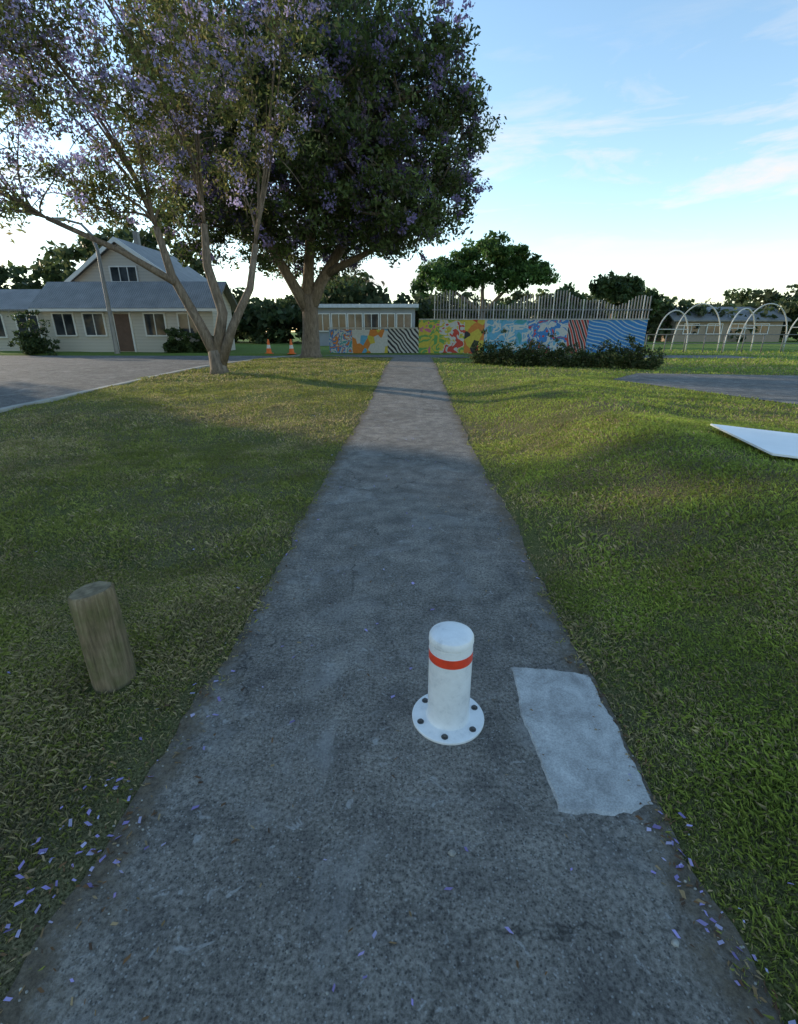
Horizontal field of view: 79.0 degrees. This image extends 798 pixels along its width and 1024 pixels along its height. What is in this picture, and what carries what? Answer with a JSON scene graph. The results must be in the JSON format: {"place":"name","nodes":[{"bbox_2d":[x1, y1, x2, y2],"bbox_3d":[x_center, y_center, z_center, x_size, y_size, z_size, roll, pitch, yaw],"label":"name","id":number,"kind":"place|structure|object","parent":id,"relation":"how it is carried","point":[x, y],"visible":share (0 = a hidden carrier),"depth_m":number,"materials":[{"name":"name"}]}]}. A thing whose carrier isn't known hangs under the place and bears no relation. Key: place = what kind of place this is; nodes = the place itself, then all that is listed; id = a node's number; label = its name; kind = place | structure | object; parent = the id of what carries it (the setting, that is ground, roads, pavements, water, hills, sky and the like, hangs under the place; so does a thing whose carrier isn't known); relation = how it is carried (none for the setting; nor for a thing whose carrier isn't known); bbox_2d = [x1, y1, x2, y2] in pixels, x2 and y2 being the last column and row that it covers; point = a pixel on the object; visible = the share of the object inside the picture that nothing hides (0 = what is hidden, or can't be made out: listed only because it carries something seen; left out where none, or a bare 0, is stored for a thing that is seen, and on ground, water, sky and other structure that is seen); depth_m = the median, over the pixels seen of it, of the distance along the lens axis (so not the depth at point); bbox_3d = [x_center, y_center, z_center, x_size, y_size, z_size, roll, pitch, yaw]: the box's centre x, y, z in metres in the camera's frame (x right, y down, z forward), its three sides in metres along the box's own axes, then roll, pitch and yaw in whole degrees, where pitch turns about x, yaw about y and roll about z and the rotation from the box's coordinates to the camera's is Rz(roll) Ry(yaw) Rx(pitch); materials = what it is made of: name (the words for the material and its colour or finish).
{"place":"outdoors","nodes":[
{"label":"outdoors","id":0,"kind":"place"},
{"bbox_2d":[0,355,280,407],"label":"road","id":1,"kind":"structure","parent":0,"point":[24,379],"depth_m":16.65,"materials":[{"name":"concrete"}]},
{"bbox_2d":[0,357,783,1023],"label":"path","id":2,"kind":"structure","parent":0,"point":[590,935],"depth_m":1.56,"materials":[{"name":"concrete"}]},
{"bbox_2d":[0,521,756,1023],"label":"pebbles","id":3,"kind":"object","parent":2,"relation":"on","point":[454,853],"visible":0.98,"depth_m":1.43,"materials":[{"name":"stone"}]},
{"bbox_2d":[412,621,483,744],"bbox_3d":[0.207,0.671,1.981,0.304,0.432,0.304,1,21,1],"label":"bollard","id":4,"kind":"object","parent":2,"relation":"on","point":[447,709],"visible":1,"depth_m":1.93,"materials":[{"name":"white metal"}]},
{"bbox_2d":[511,667,652,815],"bbox_3d":[0.715,0.895,2.001,0.396,0.013,0.774,1,21,1],"label":"concrete patch","id":5,"kind":"object","parent":2,"relation":"on","point":[559,720],"visible":1,"depth_m":1.92,"materials":[{"name":"grey concrete"}]},
{"bbox_2d":[0,332,797,1023],"bbox_3d":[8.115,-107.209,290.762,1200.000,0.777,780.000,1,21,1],"label":"ground","id":6,"kind":"structure","parent":0,"point":[534,542],"depth_m":3.35,"materials":[{"name":"green plant"}]},
{"bbox_2d":[7,310,59,355],"bbox_3d":[-19.964,-9.725,26.460,2.597,2.534,2.363,1,21,1],"label":"shrub","id":7,"kind":"object","parent":6,"relation":"on","point":[30,342],"visible":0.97,"depth_m":26.32,"materials":[{"name":"green plant"}]},
{"bbox_2d":[51,217,119,353],"bbox_3d":[-16.642,-11.866,25.825,2.243,6.680,0.300,1,21,1],"label":"street lamp","id":8,"kind":"object","parent":6,"relation":"on","point":[113,331],"visible":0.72,"depth_m":25.76,"materials":[{"name":"metal"}]},
{"bbox_2d":[67,581,136,693],"bbox_3d":[-1.351,0.589,2.220,0.187,0.545,0.186,1,21,1],"label":"timber post","id":9,"kind":"object","parent":6,"relation":"on","point":[97,617],"visible":0.94,"depth_m":2.15,"materials":[{"name":"brown wood"}]},
{"bbox_2d":[0,243,235,351],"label":"walls","id":10,"kind":"structure","parent":6,"relation":"on","point":[81,342],"depth_m":28.84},
{"bbox_2d":[0,237,216,351],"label":"window frames","id":11,"kind":"structure","parent":10,"relation":"attached to","point":[83,266],"depth_m":28.45,"materials":[{"name":"white wood"}]},
{"bbox_2d":[0,267,197,336],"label":"windows","id":12,"kind":"structure","parent":11,"relation":"attached to","point":[100,328],"depth_m":28.40,"materials":[{"name":"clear glass"}]},
{"bbox_2d":[113,314,134,350],"bbox_3d":[-16.160,-10.559,28.511,0.900,2.050,0.080,1,21,1],"label":"door","id":13,"kind":"structure","parent":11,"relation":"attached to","point":[124,332],"depth_m":28.47,"materials":[{"name":"paint"}]},
{"bbox_2d":[0,231,237,311],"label":"roof","id":14,"kind":"structure","parent":10,"relation":"on","point":[121,295],"depth_m":28.60,"materials":[{"name":"grey metal"}]},
{"bbox_2d":[0,355,299,412],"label":"kerb","id":15,"kind":"structure","parent":6,"relation":"on","point":[46,400],"depth_m":11.55,"materials":[{"name":"concrete"}]},
{"bbox_2d":[0,0,339,374],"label":"jacaranda tree","id":16,"kind":"object","parent":6,"relation":"on","point":[28,37],"visible":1,"depth_m":12.12,"materials":[{"name":"purple plant"}]},
{"bbox_2d":[162,327,212,352],"bbox_3d":[-12.024,-9.814,27.791,3.041,1.615,1.574,1,21,1],"label":"shrub","id":17,"kind":"object","parent":6,"relation":"on","point":[172,344],"visible":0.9,"depth_m":27.53,"materials":[{"name":"green plant"}]},
{"bbox_2d":[266,339,273,353],"bbox_3d":[-7.167,-9.100,26.595,0.400,0.760,0.400,1,21,1],"label":"traffic cone","id":18,"kind":"object","parent":6,"relation":"on","point":[268,351],"visible":0.98,"depth_m":26.53,"materials":[{"name":"orange plastic"}]},
{"bbox_2d":[287,339,295,353],"bbox_3d":[-5.873,-9.018,26.375,0.400,0.760,0.400,1,21,1],"label":"traffic cone","id":19,"kind":"object","parent":6,"relation":"on","point":[291,349],"visible":1,"depth_m":26.32,"materials":[{"name":"orange plastic"}]},
{"bbox_2d":[108,0,506,357],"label":"jacaranda tree","id":20,"kind":"object","parent":6,"relation":"on","point":[360,176],"visible":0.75,"depth_m":17.58,"materials":[{"name":"green plant"}]},
{"bbox_2d":[318,308,414,345],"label":"walls","id":21,"kind":"structure","parent":6,"relation":"on","point":[324,338],"depth_m":40.77,"materials":[{"name":"grey paint"}]},
{"bbox_2d":[318,314,410,330],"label":"windows","id":22,"kind":"structure","parent":21,"relation":"attached to","point":[403,320],"depth_m":40.95,"materials":[{"name":"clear glass"}]},
{"bbox_2d":[318,313,411,331],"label":"window frames","id":23,"kind":"structure","parent":21,"relation":"attached to","point":[346,318],"depth_m":40.83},
{"bbox_2d":[318,304,418,310],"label":"roof","id":24,"kind":"structure","parent":21,"relation":"on","point":[416,306],"depth_m":40.23,"materials":[{"name":"grey metal"}]},
{"bbox_2d":[0,211,797,343],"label":"distant trees","id":25,"kind":"object","parent":6,"relation":"on","point":[281,319],"visible":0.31,"depth_m":48.48,"materials":[{"name":"green plant"}]},
{"bbox_2d":[0,378,797,1023],"bbox_3d":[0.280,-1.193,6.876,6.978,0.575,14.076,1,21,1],"label":"fallen petals","id":26,"kind":"object","parent":6,"relation":"on","point":[682,892],"visible":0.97,"depth_m":1.52,"materials":[{"name":"purple plant"}]},
{"bbox_2d":[409,230,560,318],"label":"spreading tree","id":27,"kind":"object","parent":6,"relation":"on","point":[513,267],"visible":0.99,"depth_m":40.54,"materials":[{"name":"green plant"}]},
{"bbox_2d":[329,320,647,353],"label":"mural wall","id":28,"kind":"structure","parent":6,"relation":"on","point":[444,336],"depth_m":27.04,"materials":[{"name":"multicoloured paint"}]},
{"bbox_2d":[328,319,648,328],"bbox_3d":[4.858,-10.476,26.919,17.700,0.510,0.280,1,21,1],"label":"capping","id":29,"kind":"object","parent":28,"relation":"on","point":[463,319],"visible":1,"depth_m":26.77,"materials":[{"name":"concrete"}]},
{"bbox_2d":[432,290,652,346],"bbox_3d":[7.968,-10.644,27.250,12.200,3.393,0.100,1,21,1],"label":"slat fence","id":30,"kind":"object","parent":6,"relation":"on","point":[523,309],"visible":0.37,"depth_m":26.95,"materials":[{"name":"grey wood"}]},
{"bbox_2d":[530,282,586,318],"bbox_3d":[12.766,-15.786,38.763,4.233,4.962,4.015,1,21,1],"label":"tree","id":31,"kind":"object","parent":6,"relation":"on","point":[566,287],"visible":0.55,"depth_m":37.85,"materials":[{"name":"green plant"}]},
{"bbox_2d":[468,328,666,369],"bbox_3d":[5.644,-5.673,16.882,6.718,1.403,1.502,10,23,25],"label":"hedge","id":32,"kind":"object","parent":6,"relation":"on","point":[611,357],"visible":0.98,"depth_m":16.61,"materials":[{"name":"green plant"}]},
{"bbox_2d":[588,270,651,318],"bbox_3d":[17.758,-16.671,39.858,4.379,5.853,4.587,19,28,41],"label":"tree","id":33,"kind":"object","parent":6,"relation":"on","point":[615,290],"visible":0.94,"depth_m":38.65,"materials":[{"name":"green plant"}]},
{"bbox_2d":[613,287,665,318],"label":"tree","id":34,"kind":"object","parent":6,"relation":"on","point":[657,300],"visible":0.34,"depth_m":41.31,"materials":[{"name":"green plant"}]},
{"bbox_2d":[652,310,688,351],"bbox_3d":[16.206,-10.709,28.651,2.269,2.335,0.069,-4,21,-9],"label":"play hoop","id":35,"kind":"object","parent":6,"relation":"on","point":[687,329],"visible":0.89,"depth_m":28.55,"materials":[{"name":"white metal"}]},
{"bbox_2d":[670,303,720,350],"bbox_3d":[18.232,-11.228,29.468,2.669,2.735,0.069,5,21,12],"label":"play hoop","id":36,"kind":"object","parent":6,"relation":"on","point":[719,325],"visible":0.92,"depth_m":29.30,"materials":[{"name":"white metal"}]},
{"bbox_2d":[649,313,783,341],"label":"walls","id":37,"kind":"structure","parent":6,"relation":"on","point":[726,325],"depth_m":55.47,"materials":[{"name":"beige brick"}]},
{"bbox_2d":[683,324,768,333],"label":"windows","id":38,"kind":"structure","parent":37,"relation":"attached to","point":[711,330],"depth_m":55.17,"materials":[{"name":"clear glass"}]},
{"bbox_2d":[682,323,769,333],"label":"window frames","id":39,"kind":"structure","parent":37,"relation":"attached to","point":[722,327],"depth_m":55.02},
{"bbox_2d":[666,307,791,320],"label":"roof","id":40,"kind":"structure","parent":37,"relation":"on","point":[673,316],"depth_m":55.17,"materials":[{"name":"grey metal"}]},
{"bbox_2d":[645,334,797,352],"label":"rail fence","id":41,"kind":"object","parent":6,"relation":"on","point":[723,343],"visible":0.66,"depth_m":27.62,"materials":[{"name":"metal"}]},
{"bbox_2d":[722,308,754,351],"bbox_3d":[20.205,-10.718,28.535,2.466,2.433,0.066,-8,22,-20],"label":"play hoop","id":42,"kind":"object","parent":6,"relation":"on","point":[729,328],"visible":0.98,"depth_m":28.37,"materials":[{"name":"white metal"}]},
{"bbox_2d":[710,424,797,458],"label":"white board","id":43,"kind":"object","parent":6,"relation":"on","point":[778,443],"visible":1,"depth_m":4.80,"materials":[{"name":"paint"}]},
{"bbox_2d":[736,303,787,350],"bbox_3d":[22.230,-11.191,29.369,2.870,2.736,0.070,1,21,1],"label":"play hoop","id":44,"kind":"object","parent":6,"relation":"on","point":[786,325],"visible":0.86,"depth_m":29.28,"materials":[{"name":"white metal"}]},
{"bbox_2d":[782,318,797,351],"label":"play hoop","id":45,"kind":"object","parent":6,"relation":"on","point":[791,327],"visible":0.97,"depth_m":28.79,"materials":[{"name":"white metal"}]},
{"bbox_2d":[0,0,797,331],"label":"sky","id":46,"kind":"structure","parent":0,"point":[656,141],"materials":[{"name":"blue"}]},
{"bbox_2d":[326,355,754,357],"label":"pavement","id":47,"kind":"structure","parent":0,"point":[666,356],"depth_m":23.52,"materials":[{"name":"concrete"}]},
{"bbox_2d":[612,373,797,403],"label":"driveway","id":48,"kind":"structure","parent":0,"point":[780,388],"depth_m":11.41,"materials":[{"name":"concrete"}]}
]}

